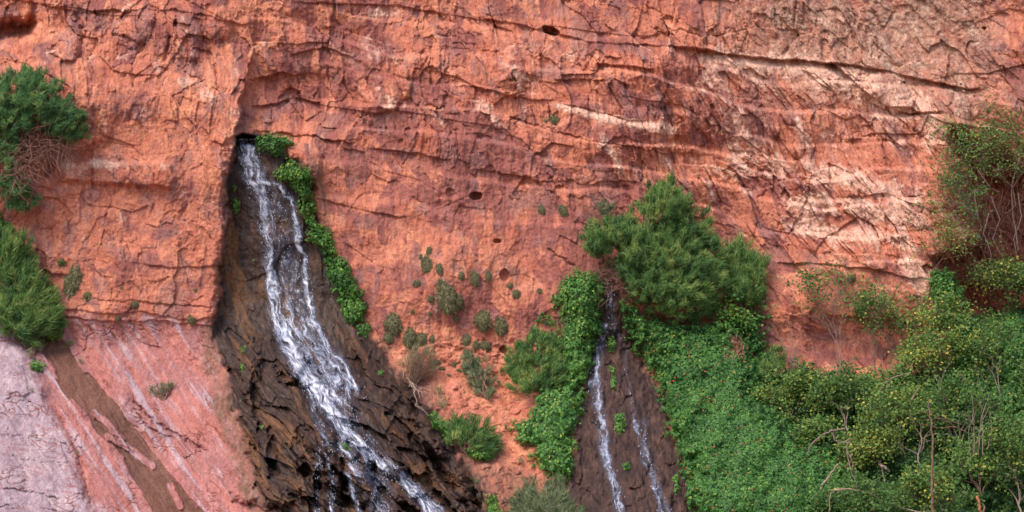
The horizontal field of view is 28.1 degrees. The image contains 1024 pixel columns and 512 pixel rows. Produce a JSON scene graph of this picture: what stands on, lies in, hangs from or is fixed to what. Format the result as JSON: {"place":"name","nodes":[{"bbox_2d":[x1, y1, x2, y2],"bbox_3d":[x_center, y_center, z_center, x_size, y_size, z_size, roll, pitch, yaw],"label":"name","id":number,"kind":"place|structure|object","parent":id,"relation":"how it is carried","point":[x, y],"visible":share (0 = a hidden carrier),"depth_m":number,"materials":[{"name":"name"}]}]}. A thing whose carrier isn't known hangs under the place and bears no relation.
{"place":"outdoors","nodes":[
{"label":"outdoors","id":0,"kind":"place"},
{"bbox_2d":[19,332,44,358],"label":"dry grass clump","id":1,"kind":"object","parent":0,"point":[24,343],"visible":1,"depth_m":57.95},
{"bbox_2d":[433,389,448,410],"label":"grass tuft","id":2,"kind":"object","parent":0,"point":[440,404],"visible":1,"depth_m":56.68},
{"bbox_2d":[0,0,1023,511],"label":"cliff","id":3,"kind":"structure","parent":0,"point":[782,132],"depth_m":59.73,"materials":[{"name":"red stone"}]},
{"bbox_2d":[0,210,10,250],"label":"leafy creeper","id":4,"kind":"object","parent":3,"relation":"attached to","point":[4,222],"visible":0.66,"depth_m":58.99,"materials":[{"name":"green plant"}]},
{"bbox_2d":[0,170,43,214],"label":"feathery shrub","id":5,"kind":"object","parent":3,"relation":"on","point":[19,205],"visible":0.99,"depth_m":58.57,"materials":[{"name":"plant"}]},
{"bbox_2d":[0,221,71,347],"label":"grassy bush","id":6,"kind":"object","parent":3,"relation":"on","point":[25,300],"visible":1,"depth_m":58.18,"materials":[{"name":"plant"}]},
{"bbox_2d":[29,358,46,372],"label":"herb","id":7,"kind":"object","parent":3,"relation":"on","point":[37,365],"visible":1,"depth_m":57.29,"materials":[{"name":"green plant"}]},
{"bbox_2d":[0,61,92,175],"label":"feathery shrub","id":8,"kind":"object","parent":3,"relation":"on","point":[25,101],"visible":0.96,"depth_m":58.76,"materials":[{"name":"plant"}]},
{"bbox_2d":[0,118,82,201],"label":"dry twig tangle","id":9,"kind":"object","parent":8,"relation":"hanging from","point":[30,147],"visible":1,"depth_m":58.71,"materials":[{"name":"plant"}]},
{"bbox_2d":[27,312,66,342],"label":"leafy creeper","id":10,"kind":"object","parent":3,"relation":"attached to","point":[59,335],"visible":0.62,"depth_m":58.54,"materials":[{"name":"green plant"}]},
{"bbox_2d":[62,263,84,299],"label":"cushion plant","id":11,"kind":"object","parent":3,"relation":"on","point":[72,281],"visible":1,"depth_m":58.80,"materials":[{"name":"green plant"}]},
{"bbox_2d":[147,382,176,400],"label":"scrubby bush","id":12,"kind":"object","parent":3,"relation":"on","point":[164,390],"visible":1,"depth_m":57.11,"materials":[{"name":"plant"}]},
{"bbox_2d":[187,314,197,325],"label":"cushion plant","id":13,"kind":"object","parent":3,"relation":"on","point":[191,320],"visible":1,"depth_m":58.45,"materials":[{"name":"green plant"}]},
{"bbox_2d":[231,196,240,213],"bbox_3d":[-8.089,-1.488,59.897,0.312,0.547,0.290,0,-8,0],"label":"leafy sprout","id":14,"kind":"object","parent":3,"relation":"on","point":[236,210],"visible":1,"depth_m":59.88,"materials":[{"name":"green plant"}]},
{"bbox_2d":[254,131,294,156],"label":"leafy plant","id":15,"kind":"object","parent":3,"relation":"attached to","point":[272,144],"visible":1,"depth_m":59.92,"materials":[{"name":"green plant"}]},
{"bbox_2d":[272,154,314,201],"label":"leafy plant","id":16,"kind":"object","parent":3,"relation":"attached to","point":[298,178],"visible":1,"depth_m":59.57,"materials":[{"name":"green plant"}]},
{"bbox_2d":[297,194,323,230],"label":"leafy plant","id":17,"kind":"object","parent":3,"relation":"attached to","point":[306,207],"visible":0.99,"depth_m":59.72,"materials":[{"name":"green plant"}]},
{"bbox_2d":[305,226,336,257],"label":"leafy plant","id":18,"kind":"object","parent":3,"relation":"attached to","point":[320,239],"visible":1,"depth_m":59.52,"materials":[{"name":"green plant"}]},
{"bbox_2d":[237,139,441,511],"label":"waterfall water","id":19,"kind":"structure","parent":3,"relation":"on","point":[292,348],"depth_m":56.34,"materials":[{"name":"liquid"}]},
{"bbox_2d":[323,248,368,325],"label":"leafy plant","id":20,"kind":"object","parent":3,"relation":"attached to","point":[339,270],"visible":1,"depth_m":59.09,"materials":[{"name":"green plant"}]},
{"bbox_2d":[356,321,371,338],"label":"leafy plant","id":21,"kind":"object","parent":3,"relation":"on","point":[364,327],"visible":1,"depth_m":58.71,"materials":[{"name":"green plant"}]},
{"bbox_2d":[381,332,394,344],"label":"cushion plant","id":22,"kind":"object","parent":3,"relation":"on","point":[388,338],"visible":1,"depth_m":58.67,"materials":[{"name":"green plant"}]},
{"bbox_2d":[383,310,403,336],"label":"cushion plant","id":23,"kind":"object","parent":3,"relation":"on","point":[392,324],"visible":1,"depth_m":58.75,"materials":[{"name":"green plant"}]},
{"bbox_2d":[402,327,417,347],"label":"cushion plant","id":24,"kind":"object","parent":3,"relation":"on","point":[409,335],"visible":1,"depth_m":58.68,"materials":[{"name":"green plant"}]},
{"bbox_2d":[398,345,441,423],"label":"dry bush","id":25,"kind":"object","parent":3,"relation":"on","point":[415,378],"visible":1,"depth_m":57.48,"materials":[{"name":"brown wood"}]},
{"bbox_2d":[415,332,427,346],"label":"cushion plant","id":26,"kind":"object","parent":3,"relation":"on","point":[421,339],"visible":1,"depth_m":58.71,"materials":[{"name":"green plant"}]},
{"bbox_2d":[404,341,440,375],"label":"wispy bush","id":27,"kind":"object","parent":3,"relation":"on","point":[416,352],"visible":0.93,"depth_m":58.19,"materials":[{"name":"plant"}]},
{"bbox_2d":[420,254,433,274],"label":"cushion plant","id":28,"kind":"object","parent":3,"relation":"on","point":[426,264],"visible":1,"depth_m":58.97,"materials":[{"name":"green plant"}]},
{"bbox_2d":[427,410,449,436],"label":"leafy bush","id":29,"kind":"object","parent":3,"relation":"on","point":[437,425],"visible":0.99,"depth_m":55.32,"materials":[{"name":"green plant"}]},
{"bbox_2d":[435,263,443,275],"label":"cushion plant","id":30,"kind":"object","parent":3,"relation":"on","point":[439,269],"visible":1,"depth_m":58.89,"materials":[{"name":"green plant"}]},
{"bbox_2d":[434,279,458,316],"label":"cushion plant","id":31,"kind":"object","parent":3,"relation":"attached to","point":[446,295],"visible":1,"depth_m":58.69,"materials":[{"name":"green plant"}]},
{"bbox_2d":[455,293,463,310],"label":"cushion plant","id":32,"kind":"object","parent":3,"relation":"attached to","point":[460,302],"visible":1,"depth_m":58.83,"materials":[{"name":"green plant"}]},
{"bbox_2d":[460,334,470,347],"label":"cushion plant","id":33,"kind":"object","parent":3,"relation":"on","point":[466,339],"visible":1,"depth_m":58.84,"materials":[{"name":"green plant"}]},
{"bbox_2d":[440,407,507,459],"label":"feathery bush","id":34,"kind":"object","parent":3,"relation":"on","point":[462,432],"visible":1,"depth_m":55.60,"materials":[{"name":"plant"}]},
{"bbox_2d":[469,269,479,286],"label":"cushion plant","id":35,"kind":"object","parent":3,"relation":"on","point":[474,276],"visible":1,"depth_m":58.90,"materials":[{"name":"green plant"}]},
{"bbox_2d":[459,347,498,399],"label":"wispy bush","id":36,"kind":"object","parent":3,"relation":"on","point":[474,372],"visible":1,"depth_m":58.09,"materials":[{"name":"plant"}]},
{"bbox_2d":[463,445,494,461],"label":"leafy bush","id":37,"kind":"object","parent":3,"relation":"on","point":[476,454],"visible":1,"depth_m":55.25,"materials":[{"name":"green plant"}]},
{"bbox_2d":[473,309,492,332],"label":"cushion plant","id":38,"kind":"object","parent":3,"relation":"on","point":[481,319],"visible":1,"depth_m":58.82,"materials":[{"name":"green plant"}]},
{"bbox_2d":[479,341,491,351],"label":"cushion plant","id":39,"kind":"object","parent":3,"relation":"on","point":[485,345],"visible":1,"depth_m":58.83,"materials":[{"name":"green plant"}]},
{"bbox_2d":[485,270,491,282],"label":"cushion plant","id":40,"kind":"object","parent":3,"relation":"on","point":[488,275],"visible":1,"depth_m":58.95,"materials":[{"name":"green plant"}]},
{"bbox_2d":[486,494,502,511],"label":"leafy bush","id":41,"kind":"object","parent":3,"relation":"on","point":[491,504],"visible":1,"depth_m":53.40,"materials":[{"name":"green plant"}]},
{"bbox_2d":[493,317,508,335],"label":"cushion plant","id":42,"kind":"object","parent":3,"relation":"on","point":[501,327],"visible":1,"depth_m":58.81,"materials":[{"name":"green plant"}]},
{"bbox_2d":[512,289,520,298],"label":"cushion plant","id":43,"kind":"object","parent":3,"relation":"on","point":[516,293],"visible":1,"depth_m":58.87,"materials":[{"name":"green plant"}]},
{"bbox_2d":[501,324,568,395],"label":"feathery shrub","id":44,"kind":"object","parent":3,"relation":"on","point":[526,355],"visible":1,"depth_m":57.57,"materials":[{"name":"plant"}]},
{"bbox_2d":[537,204,545,215],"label":"cushion plant","id":45,"kind":"object","parent":3,"relation":"on","point":[541,209],"visible":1,"depth_m":59.74,"materials":[{"name":"green plant"}]},
{"bbox_2d":[504,378,588,483],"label":"vine bank","id":46,"kind":"structure","parent":3,"relation":"attached to","point":[548,428],"depth_m":55.57,"materials":[{"name":"green plant"}]},
{"bbox_2d":[505,472,587,511],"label":"grey green bush","id":47,"kind":"object","parent":3,"relation":"on","point":[553,497],"visible":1,"depth_m":53.15,"materials":[{"name":"plant"}]},
{"bbox_2d":[535,311,560,330],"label":"leafy creeper","id":48,"kind":"object","parent":3,"relation":"attached to","point":[546,322],"visible":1,"depth_m":58.72,"materials":[{"name":"green plant"}]},
{"bbox_2d":[543,115,559,124],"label":"cushion plant","id":49,"kind":"object","parent":3,"relation":"on","point":[553,119],"visible":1,"depth_m":60.42,"materials":[{"name":"green plant"}]},
{"bbox_2d":[549,294,559,310],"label":"leafy creeper","id":50,"kind":"object","parent":3,"relation":"attached to","point":[555,304],"visible":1,"depth_m":58.69,"materials":[{"name":"green plant"}]},
{"bbox_2d":[557,204,568,217],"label":"cushion plant","id":51,"kind":"object","parent":3,"relation":"on","point":[562,210],"visible":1,"depth_m":59.60,"materials":[{"name":"green plant"}]},
{"bbox_2d":[554,266,607,390],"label":"vine bank","id":52,"kind":"structure","parent":3,"relation":"attached to","point":[578,296],"depth_m":57.92,"materials":[{"name":"green plant"}]},
{"bbox_2d":[566,197,618,228],"bbox_3d":[2.356,-1.156,59.438,1.571,1.252,0.719,0,-8,0],"label":"dry twig tangle","id":53,"kind":"object","parent":3,"relation":"on","point":[596,213],"visible":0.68,"depth_m":59.40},
{"bbox_2d":[594,198,616,218],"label":"wispy bush","id":54,"kind":"object","parent":3,"relation":"on","point":[602,208],"visible":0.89,"depth_m":59.56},
{"bbox_2d":[588,294,623,506],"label":"waterfall water","id":55,"kind":"structure","parent":3,"relation":"on","point":[602,426],"depth_m":55.55,"materials":[{"name":"liquid"}]},
{"bbox_2d":[606,336,616,352],"bbox_3d":[2.874,2.518,58.257,0.316,0.537,0.396,3,-8,-18],"label":"leafy sprout","id":56,"kind":"object","parent":3,"relation":"on","point":[612,344],"visible":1,"depth_m":58.22,"materials":[{"name":"green plant"}]},
{"bbox_2d":[585,252,638,309],"bbox_3d":[2.868,0.489,58.261,1.610,2.160,0.822,0,-8,0],"label":"dry twig tangle","id":57,"kind":"object","parent":3,"relation":"attached to","point":[611,269],"visible":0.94,"depth_m":58.15,"materials":[{"name":"plant"}]},
{"bbox_2d":[609,365,616,390],"bbox_3d":[2.828,3.406,57.217,0.215,0.792,0.864,0,-8,0],"label":"leafy sprout","id":58,"kind":"object","parent":3,"relation":"on","point":[613,385],"visible":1,"depth_m":57.14,"materials":[{"name":"green plant"}]},
{"bbox_2d":[614,413,626,434],"bbox_3d":[2.930,4.560,55.548,0.371,0.682,0.985,0,-8,0],"label":"leafy sprout","id":59,"kind":"object","parent":3,"relation":"on","point":[621,425],"visible":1,"depth_m":55.47,"materials":[{"name":"green plant"}]},
{"bbox_2d":[575,170,732,324],"bbox_3d":[4.141,-0.299,58.590,4.664,4.719,2.348,0,-8,0],"label":"feathery shrub","id":60,"kind":"object","parent":3,"relation":"on","point":[648,268],"visible":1,"depth_m":58.19,"materials":[{"name":"plant"}]},
{"bbox_2d":[672,474,680,494],"bbox_3d":[4.276,5.944,53.245,0.232,0.581,0.800,0,-8,0],"label":"leafy sprout","id":61,"kind":"object","parent":3,"relation":"on","point":[675,478],"visible":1,"depth_m":53.15,"materials":[{"name":"green plant"}]},
{"bbox_2d":[709,295,763,335],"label":"leafy shrub","id":62,"kind":"object","parent":3,"relation":"on","point":[726,313],"visible":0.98,"depth_m":58.25,"materials":[{"name":"green plant"}]},
{"bbox_2d":[616,297,868,511],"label":"vine blanket","id":63,"kind":"object","parent":3,"relation":"on","point":[739,450],"visible":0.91,"depth_m":54.59,"materials":[{"name":"green plant"}]},
{"bbox_2d":[719,329,748,364],"bbox_3d":[6.195,2.644,57.339,0.692,1.253,0.892,-5,-9,29],"label":"dead leaf patch","id":64,"kind":"object","parent":63,"relation":"on","point":[738,347],"visible":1,"depth_m":57.43,"materials":[{"name":"plant"}]},
{"bbox_2d":[820,464,838,488],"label":"dead branch","id":65,"kind":"object","parent":63,"relation":"on","point":[829,475],"visible":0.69,"depth_m":52.12,"materials":[{"name":"brown wood"}]},
{"bbox_2d":[719,231,773,312],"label":"feathery shrub","id":66,"kind":"object","parent":3,"relation":"on","point":[745,266],"visible":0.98,"depth_m":58.88,"materials":[{"name":"plant"}]},
{"bbox_2d":[718,278,775,328],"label":"leafy shrub","id":67,"kind":"object","parent":3,"relation":"on","point":[751,307],"visible":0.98,"depth_m":58.61,"materials":[{"name":"green plant"}]},
{"bbox_2d":[735,315,769,369],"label":"vine bank","id":68,"kind":"structure","parent":3,"relation":"attached to","point":[762,347],"depth_m":58.31,"materials":[{"name":"green plant"}]},
{"bbox_2d":[755,343,788,383],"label":"feathery shrub","id":69,"kind":"object","parent":3,"relation":"on","point":[771,364],"visible":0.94,"depth_m":57.44,"materials":[{"name":"plant"}]},
{"bbox_2d":[770,320,801,373],"bbox_3d":[7.811,2.712,58.101,0.958,2.008,0.629,0,-8,0],"label":"dry twig tangle","id":70,"kind":"object","parent":3,"relation":"attached to","point":[791,364],"visible":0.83,"depth_m":58.12,"materials":[{"name":"grey plant"}]},
{"bbox_2d":[746,365,835,424],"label":"scrub bush","id":71,"kind":"object","parent":3,"relation":"on","point":[792,401],"visible":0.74,"depth_m":55.86,"materials":[{"name":"green plant"}]},
{"bbox_2d":[778,356,849,414],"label":"scrub bush","id":72,"kind":"object","parent":3,"relation":"on","point":[804,368],"visible":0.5,"depth_m":55.91,"materials":[{"name":"green plant"}]},
{"bbox_2d":[789,408,847,448],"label":"scrub bush","id":73,"kind":"object","parent":3,"relation":"on","point":[815,429],"visible":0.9,"depth_m":54.12,"materials":[{"name":"green plant"}]},
{"bbox_2d":[773,249,874,374],"bbox_3d":[8.785,1.776,58.384,2.936,4.045,2.397,0,-8,0],"label":"scrub bush","id":74,"kind":"object","parent":3,"relation":"on","point":[808,278],"visible":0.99,"depth_m":58.02,"materials":[{"name":"green plant"}]},
{"bbox_2d":[795,357,883,434],"bbox_3d":[9.171,4.120,55.481,2.381,2.734,2.339,-6,-10,35],"label":"scrub bush","id":75,"kind":"object","parent":3,"relation":"on","point":[849,386],"visible":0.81,"depth_m":55.12,"materials":[{"name":"green plant"}]},
{"bbox_2d":[804,482,875,511],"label":"scrub bush","id":76,"kind":"object","parent":3,"relation":"on","point":[824,506],"visible":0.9,"depth_m":50.85,"materials":[{"name":"green plant"}]},
{"bbox_2d":[813,366,904,418],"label":"scrub bush","id":77,"kind":"object","parent":3,"relation":"on","point":[867,378],"visible":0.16,"depth_m":55.75,"materials":[{"name":"green plant"}]},
{"bbox_2d":[829,419,910,481],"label":"scrub bush","id":78,"kind":"object","parent":3,"relation":"on","point":[873,451],"visible":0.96,"depth_m":53.19,"materials":[{"name":"green plant"}]},
{"bbox_2d":[827,464,916,511],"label":"scrub bush","id":79,"kind":"object","parent":3,"relation":"on","point":[869,504],"visible":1,"depth_m":50.47,"materials":[{"name":"green plant"}]},
{"bbox_2d":[829,479,919,511],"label":"dead branch","id":80,"kind":"object","parent":3,"relation":"on","point":[867,492],"visible":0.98,"depth_m":50.51,"materials":[{"name":"brown wood"}]},
{"bbox_2d":[845,275,914,370],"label":"scrub bush","id":81,"kind":"object","parent":3,"relation":"on","point":[872,303],"visible":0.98,"depth_m":57.67,"materials":[{"name":"green plant"}]},
{"bbox_2d":[845,349,927,424],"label":"scrub bush","id":82,"kind":"object","parent":3,"relation":"on","point":[904,380],"visible":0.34,"depth_m":55.90,"materials":[{"name":"green plant"}]},
{"bbox_2d":[841,378,940,456],"bbox_3d":[10.100,4.561,54.628,2.658,2.615,2.094,0,-8,0],"label":"scrub bush","id":83,"kind":"object","parent":3,"relation":"on","point":[893,403],"visible":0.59,"depth_m":54.46,"materials":[{"name":"green plant"}]},
{"bbox_2d":[763,360,1023,511],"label":"vine blanket","id":84,"kind":"object","parent":3,"relation":"on","point":[992,502],"visible":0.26,"depth_m":53.52,"materials":[{"name":"green plant"}]},
{"bbox_2d":[807,428,857,496],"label":"dead branch","id":85,"kind":"object","parent":84,"relation":"on","point":[847,452],"visible":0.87,"depth_m":52.44,"materials":[{"name":"wood"}]},
{"bbox_2d":[847,383,960,472],"bbox_3d":[10.384,4.711,53.908,3.350,2.632,1.896,2,-8,-17],"label":"scrub bush","id":86,"kind":"object","parent":3,"relation":"on","point":[947,441],"visible":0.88,"depth_m":53.69,"materials":[{"name":"green plant"}]},
{"bbox_2d":[863,278,977,382],"bbox_3d":[11.641,2.252,57.434,3.020,3.251,2.816,-7,-11,42],"label":"scrub bush","id":87,"kind":"object","parent":3,"relation":"on","point":[938,316],"visible":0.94,"depth_m":57.31,"materials":[{"name":"green plant"}]},
{"bbox_2d":[885,321,970,390],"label":"scrub bush","id":88,"kind":"object","parent":3,"relation":"on","point":[933,349],"visible":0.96,"depth_m":56.41,"materials":[{"name":"green plant"}]},
{"bbox_2d":[927,398,933,511],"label":"dead branch","id":89,"kind":"object","parent":3,"relation":"attached to","point":[931,487],"visible":1,"depth_m":50.31,"materials":[{"name":"wood"}]},
{"bbox_2d":[893,447,984,511],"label":"scrub bush","id":90,"kind":"object","parent":3,"relation":"on","point":[920,481],"visible":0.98,"depth_m":51.02,"materials":[{"name":"green plant"}]},
{"bbox_2d":[928,266,969,307],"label":"vine bank","id":91,"kind":"structure","parent":3,"relation":"attached to","point":[938,276],"depth_m":58.10,"materials":[{"name":"green plant"}]},
{"bbox_2d":[900,168,1001,295],"bbox_3d":[12.438,-0.626,58.591,2.762,3.837,3.044,0,-8,0],"label":"scrub bush","id":92,"kind":"object","parent":3,"relation":"on","point":[954,247],"visible":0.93,"depth_m":58.06,"materials":[{"name":"green plant"}]},
{"bbox_2d":[901,367,1016,470],"bbox_3d":[11.701,4.395,54.536,3.198,2.829,2.445,0,-8,0],"label":"scrub bush","id":93,"kind":"object","parent":3,"relation":"on","point":[951,388],"visible":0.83,"depth_m":54.13,"materials":[{"name":"green plant"}]},
{"bbox_2d":[925,152,996,234],"bbox_3d":[12.855,-1.795,58.770,1.984,2.514,1.980,-1,-8,10],"label":"tree","id":94,"kind":"object","parent":3,"relation":"on","point":[953,181],"visible":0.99,"depth_m":58.65,"materials":[{"name":"green plant"}]},
{"bbox_2d":[916,109,1023,253],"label":"tree","id":95,"kind":"object","parent":3,"relation":"on","point":[983,135],"visible":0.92,"depth_m":59.14,"materials":[{"name":"green plant"}]},
{"bbox_2d":[924,170,1023,276],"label":"dry stem tangle","id":96,"kind":"object","parent":3,"relation":"hanging from","point":[990,233],"visible":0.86,"depth_m":60.20,"materials":[{"name":"brown wood"}]},
{"bbox_2d":[939,413,1022,511],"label":"scrub bush","id":97,"kind":"object","parent":3,"relation":"on","point":[963,462],"visible":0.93,"depth_m":52.45,"materials":[{"name":"green plant"}]},
{"bbox_2d":[961,393,1001,460],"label":"dead branch","id":98,"kind":"object","parent":3,"relation":"attached to","point":[982,418],"visible":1,"depth_m":52.21,"materials":[{"name":"wood"}]},
{"bbox_2d":[941,307,1023,411],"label":"scrub bush","id":99,"kind":"object","parent":3,"relation":"on","point":[980,344],"visible":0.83,"depth_m":55.94,"materials":[{"name":"green plant"}]},
{"bbox_2d":[942,298,1023,434],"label":"bush","id":100,"kind":"object","parent":3,"relation":"on","point":[1017,318],"visible":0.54,"depth_m":56.56,"materials":[{"name":"green plant"}]},
{"bbox_2d":[950,410,1023,511],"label":"scrub bush","id":101,"kind":"object","parent":3,"relation":"on","point":[1018,443],"visible":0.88,"depth_m":52.36,"materials":[{"name":"green plant"}]},
{"bbox_2d":[953,82,1023,250],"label":"tree","id":102,"kind":"object","parent":3,"relation":"on","point":[1006,143],"visible":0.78,"depth_m":59.90,"materials":[{"name":"green plant"}]},
{"bbox_2d":[958,251,1023,302],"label":"scrub bush","id":103,"kind":"object","parent":3,"relation":"on","point":[978,271],"visible":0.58,"depth_m":59.41,"materials":[{"name":"green plant"}]},
{"bbox_2d":[972,74,1022,249],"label":"dead branch","id":104,"kind":"object","parent":3,"relation":"attached to","point":[1011,194],"visible":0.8,"depth_m":60.19,"materials":[{"name":"wood"}]},
{"bbox_2d":[976,248,1023,319],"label":"scrub bush","id":105,"kind":"object","parent":3,"relation":"on","point":[1006,272],"visible":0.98,"depth_m":58.57,"materials":[{"name":"green plant"}]},
{"bbox_2d":[981,351,1023,428],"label":"scrub bush","id":106,"kind":"object","parent":3,"relation":"on","point":[1021,396],"visible":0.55,"depth_m":54.36,"materials":[{"name":"green plant"}]},
{"bbox_2d":[988,254,1023,307],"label":"scrub bush","id":107,"kind":"object","parent":3,"relation":"on","point":[1021,267],"visible":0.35,"depth_m":59.28,"materials":[{"name":"green plant"}]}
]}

